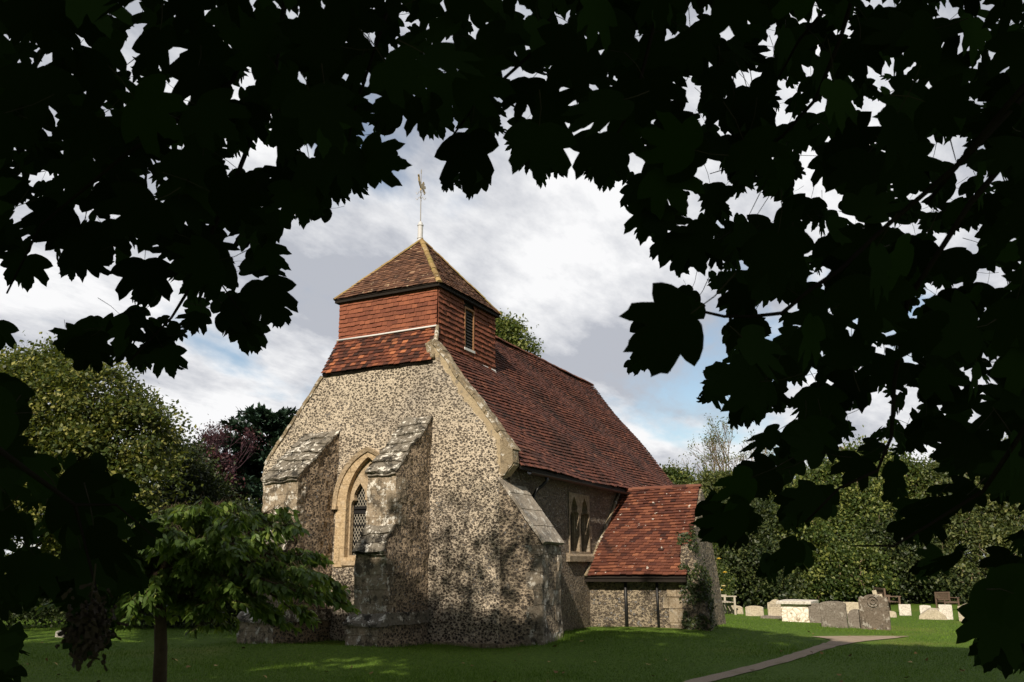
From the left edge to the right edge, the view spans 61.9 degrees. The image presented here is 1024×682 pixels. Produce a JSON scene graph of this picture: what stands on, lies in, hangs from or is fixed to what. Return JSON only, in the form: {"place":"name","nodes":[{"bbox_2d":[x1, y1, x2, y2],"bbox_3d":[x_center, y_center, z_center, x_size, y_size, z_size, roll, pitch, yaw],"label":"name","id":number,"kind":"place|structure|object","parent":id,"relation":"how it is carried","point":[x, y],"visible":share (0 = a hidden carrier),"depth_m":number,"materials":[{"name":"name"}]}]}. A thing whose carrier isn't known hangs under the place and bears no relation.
{"place":"outdoors","nodes":[
{"label":"outdoors","id":0,"kind":"place"},
{"bbox_2d":[27,631,964,681],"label":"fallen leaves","id":1,"kind":"object","parent":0,"point":[926,659],"visible":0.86,"depth_m":15.09,"materials":[{"name":"brown plant"}]},
{"bbox_2d":[0,0,1023,560],"label":"sky","id":2,"kind":"structure","parent":0,"point":[559,254],"materials":[{"name":"white"}]},
{"bbox_2d":[3,598,1023,681],"bbox_3d":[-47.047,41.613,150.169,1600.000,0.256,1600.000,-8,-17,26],"label":"lawn","id":3,"kind":"structure","parent":0,"point":[525,656],"depth_m":16.53,"materials":[{"name":"green plant"}]},
{"bbox_2d":[0,330,202,613],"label":"horse chestnut","id":4,"kind":"object","parent":3,"relation":"on","point":[53,378],"visible":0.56,"depth_m":31.00,"materials":[{"name":"green plant"}]},
{"bbox_2d":[2,590,241,628],"bbox_3d":[-12.727,7.711,25.685,12.770,1.952,3.066,0,-15,0],"label":"shrubbery","id":5,"kind":"object","parent":3,"relation":"on","point":[50,611],"visible":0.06,"depth_m":25.04,"materials":[{"name":"green plant"}]},
{"bbox_2d":[14,427,262,553],"bbox_3d":[-15.156,7.324,35.537,11.950,7.911,6.453,1,-15,-6],"label":"yew tree","id":6,"kind":"object","parent":3,"relation":"on","point":[211,487],"visible":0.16,"depth_m":35.82,"materials":[{"name":"green plant"}]},
{"bbox_2d":[34,492,361,681],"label":"cherry tree","id":7,"kind":"object","parent":3,"relation":"on","point":[209,551],"visible":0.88,"depth_m":11.21,"materials":[{"name":"green plant"}]},
{"bbox_2d":[179,447,259,505],"bbox_3d":[-13.652,8.792,40.304,6.213,7.489,4.914,5,-16,-19],"label":"copper plum","id":8,"kind":"object","parent":3,"relation":"on","point":[225,466],"visible":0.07,"depth_m":39.98,"materials":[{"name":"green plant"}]},
{"bbox_2d":[184,414,267,476],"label":"tree","id":9,"kind":"object","parent":3,"relation":"on","point":[212,434],"visible":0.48,"depth_m":42.33,"materials":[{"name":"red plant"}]},
{"bbox_2d":[169,402,298,511],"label":"cedar tree","id":10,"kind":"object","parent":3,"relation":"on","point":[272,425],"visible":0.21,"depth_m":44.66,"materials":[{"name":"green plant"}]},
{"bbox_2d":[234,169,725,647],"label":"church","id":11,"kind":"structure","parent":3,"relation":"on","point":[443,463],"depth_m":21.48,"materials":[{"name":"flint"},{"name":"limestone"},{"name":"clay tile"}]},
{"bbox_2d":[332,447,378,566],"bbox_3d":[-3.535,4.102,21.198,2.010,2.910,0.480,-8,-17,26],"label":"west window","id":12,"kind":"structure","parent":11,"relation":"in","point":[351,487],"depth_m":21.44,"materials":[{"name":"stone"}]},
{"bbox_2d":[567,492,594,561],"bbox_3d":[1.748,5.026,23.022,0.320,1.780,1.760,-8,-17,26],"label":"nave window","id":13,"kind":"structure","parent":11,"relation":"in","point":[580,530],"depth_m":23.03,"materials":[{"name":"stone"}]},
{"bbox_2d":[675,524,717,630],"bbox_3d":[4.772,6.055,22.063,0.852,2.736,0.834,-8,-17,26],"label":"climbing ivy","id":14,"kind":"object","parent":11,"relation":"attached to","point":[680,540],"visible":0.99,"depth_m":21.78,"materials":[{"name":"green plant"}]},
{"bbox_2d":[0,0,1023,681],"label":"sycamore tree","id":15,"kind":"object","parent":3,"relation":"on","point":[876,278],"visible":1,"depth_m":2.60,"materials":[{"name":"green plant"}]},
{"bbox_2d":[495,308,543,357],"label":"lime tree","id":16,"kind":"object","parent":3,"relation":"on","point":[509,330],"visible":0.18,"depth_m":43.46,"materials":[{"name":"green plant"}]},
{"bbox_2d":[659,464,695,484],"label":"pine bush","id":17,"kind":"object","parent":3,"relation":"on","point":[674,474],"visible":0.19,"depth_m":45.60,"materials":[{"name":"green plant"}]},
{"bbox_2d":[672,461,732,500],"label":"hedge tree","id":18,"kind":"object","parent":3,"relation":"on","point":[711,476],"visible":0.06,"depth_m":43.73,"materials":[{"name":"green plant"}]},
{"bbox_2d":[668,413,775,483],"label":"bare tree","id":19,"kind":"object","parent":3,"relation":"on","point":[722,459],"visible":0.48,"depth_m":51.81,"materials":[{"name":"grey plant"}]},
{"bbox_2d":[712,543,738,606],"bbox_3d":[7.864,8.393,31.885,1.763,3.499,4.553,0,-15,0],"label":"rose bush","id":20,"kind":"object","parent":3,"relation":"on","point":[722,578],"visible":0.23,"depth_m":32.85,"materials":[{"name":"green plant"}]},
{"bbox_2d":[720,589,736,614],"bbox_3d":[7.724,9.494,31.262,0.625,0.950,1.430,0,-15,-1],"label":"garden bench","id":21,"kind":"object","parent":3,"relation":"on","point":[729,602],"visible":0.3,"depth_m":30.62,"materials":[{"name":"white wood"}]},
{"bbox_2d":[728,605,743,613],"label":"headstone","id":22,"kind":"object","parent":3,"relation":"on","point":[739,609],"visible":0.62,"depth_m":31.19,"materials":[{"name":"beige stone"}]},
{"bbox_2d":[745,606,763,615],"bbox_3d":[8.396,9.389,29.543,0.621,0.443,0.104,-8,-17,26],"label":"headstone","id":23,"kind":"object","parent":3,"relation":"on","point":[754,610],"visible":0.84,"depth_m":29.51,"materials":[{"name":"beige stone"}]},
{"bbox_2d":[713,491,822,608],"bbox_3d":[10.671,9.409,39.032,6.583,5.606,6.934,-8,-17,26],"label":"holly tree","id":24,"kind":"object","parent":3,"relation":"on","point":[745,558],"visible":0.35,"depth_m":37.06,"materials":[{"name":"green plant"}]},
{"bbox_2d":[761,615,781,618],"bbox_3d":[8.878,9.060,27.946,1.300,0.120,0.850,-8,-17,26],"label":"ledger stone","id":25,"kind":"object","parent":3,"relation":"on","point":[773,617],"visible":0.27,"depth_m":27.74,"materials":[{"name":"beige stone"}]},
{"bbox_2d":[767,599,781,615],"bbox_3d":[8.714,8.876,28.180,0.551,0.706,0.112,-9,-17,29],"label":"headstone","id":26,"kind":"object","parent":3,"relation":"on","point":[774,608],"visible":0.56,"depth_m":28.19,"materials":[{"name":"beige stone"}]},
{"bbox_2d":[776,599,817,621],"bbox_3d":[8.927,8.459,26.637,1.048,0.729,1.555,-8,-17,26],"label":"table tomb","id":27,"kind":"object","parent":3,"relation":"on","point":[795,610],"visible":0.81,"depth_m":26.09,"materials":[{"name":"beige stone"}]},
{"bbox_2d":[808,603,820,622],"bbox_3d":[9.223,8.258,25.782,0.488,0.681,0.101,-8,-17,26],"label":"headstone","id":28,"kind":"object","parent":3,"relation":"on","point":[814,613],"visible":0.52,"depth_m":25.79,"materials":[{"name":"grey stone"}]},
{"bbox_2d":[747,475,907,604],"bbox_3d":[13.978,9.085,39.972,7.878,6.642,7.382,-8,-17,26],"label":"elder tree","id":29,"kind":"object","parent":3,"relation":"on","point":[836,567],"visible":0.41,"depth_m":38.08,"materials":[{"name":"green plant"}]},
{"bbox_2d":[819,601,847,627],"bbox_3d":[8.993,7.688,23.870,0.704,0.810,0.131,-9,-17,31],"label":"headstone","id":30,"kind":"object","parent":3,"relation":"on","point":[833,613],"visible":0.88,"depth_m":23.83,"materials":[{"name":"grey stone"}]},
{"bbox_2d":[844,602,858,615],"bbox_3d":[11.942,9.446,29.941,0.620,0.573,0.095,-6,-16,21],"label":"headstone","id":31,"kind":"object","parent":3,"relation":"on","point":[851,605],"visible":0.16,"depth_m":29.95,"materials":[{"name":"beige stone"}]},
{"bbox_2d":[847,609,860,628],"bbox_3d":[9.579,7.771,23.744,0.455,0.611,0.100,-6,-16,21],"label":"headstone","id":32,"kind":"object","parent":3,"relation":"on","point":[853,618],"visible":0.68,"depth_m":23.74,"materials":[{"name":"grey stone"}]},
{"bbox_2d":[727,558,982,600],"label":"hedge","id":33,"kind":"object","parent":3,"relation":"on","point":[905,598],"depth_m":43.80,"materials":[{"name":"green plant"}]},
{"bbox_2d":[858,594,890,629],"bbox_3d":[9.925,7.472,23.400,0.761,1.031,0.177,-8,-17,26],"label":"headstone","id":34,"kind":"object","parent":3,"relation":"on","point":[874,611],"visible":0.91,"depth_m":23.36,"materials":[{"name":"grey stone"}]},
{"bbox_2d":[794,425,963,568],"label":"ash tree","id":35,"kind":"object","parent":3,"relation":"on","point":[853,497],"visible":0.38,"depth_m":42.34,"materials":[{"name":"green plant"}]},
{"bbox_2d":[873,587,900,610],"bbox_3d":[14.255,9.833,32.409,0.594,0.902,1.358,-2,-15,7],"label":"garden bench","id":36,"kind":"object","parent":3,"relation":"on","point":[879,590],"visible":0.62,"depth_m":32.17,"materials":[{"name":"brown wood"}]},
{"bbox_2d":[889,611,896,617],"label":"headstone","id":37,"kind":"object","parent":3,"relation":"on","point":[893,614],"visible":0.46,"depth_m":29.03,"materials":[{"name":"beige stone"}]},
{"bbox_2d":[898,604,911,615],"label":"headstone","id":38,"kind":"object","parent":3,"relation":"on","point":[904,609],"visible":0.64,"depth_m":30.37,"materials":[{"name":"white stone"}]},
{"bbox_2d":[834,492,983,604],"bbox_3d":[19.003,9.924,41.149,7.611,5.570,7.526,-8,-17,26],"label":"laurel tree","id":39,"kind":"object","parent":3,"relation":"on","point":[908,557],"visible":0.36,"depth_m":39.27,"materials":[{"name":"green plant"}]},
{"bbox_2d":[919,605,930,613],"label":"headstone","id":40,"kind":"object","parent":3,"relation":"on","point":[923,608],"visible":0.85,"depth_m":29.54,"materials":[{"name":"beige stone"}]},
{"bbox_2d":[919,607,947,619],"bbox_3d":[14.108,9.146,28.612,0.920,0.405,1.534,-8,-17,26],"label":"coped tomb","id":41,"kind":"object","parent":3,"relation":"on","point":[931,613],"visible":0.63,"depth_m":27.97,"materials":[{"name":"beige stone"}]},
{"bbox_2d":[938,605,953,619],"bbox_3d":[14.244,8.945,28.033,0.408,0.566,0.104,-8,-17,26],"label":"headstone","id":42,"kind":"object","parent":3,"relation":"on","point":[947,610],"visible":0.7,"depth_m":28.00,"materials":[{"name":"white stone"}]},
{"bbox_2d":[934,592,959,607],"bbox_3d":[17.319,10.336,33.973,0.886,0.684,0.450,8,-17,-27],"label":"garden bench","id":43,"kind":"object","parent":3,"relation":"on","point":[941,596],"visible":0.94,"depth_m":34.04,"materials":[{"name":"brown wood"}]},
{"bbox_2d":[957,604,963,620],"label":"headstone","id":44,"kind":"object","parent":3,"relation":"on","point":[961,617],"visible":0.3,"depth_m":27.14,"materials":[{"name":"beige stone"}]},
{"bbox_2d":[906,434,1023,603],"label":"willow tree","id":45,"kind":"object","parent":3,"relation":"on","point":[994,523],"visible":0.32,"depth_m":40.73,"materials":[{"name":"green plant"}]},
{"bbox_2d":[684,636,904,681],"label":"gravel path","id":46,"kind":"structure","parent":0,"point":[834,641],"depth_m":16.61,"materials":[{"name":"grey gravel"}]}
]}

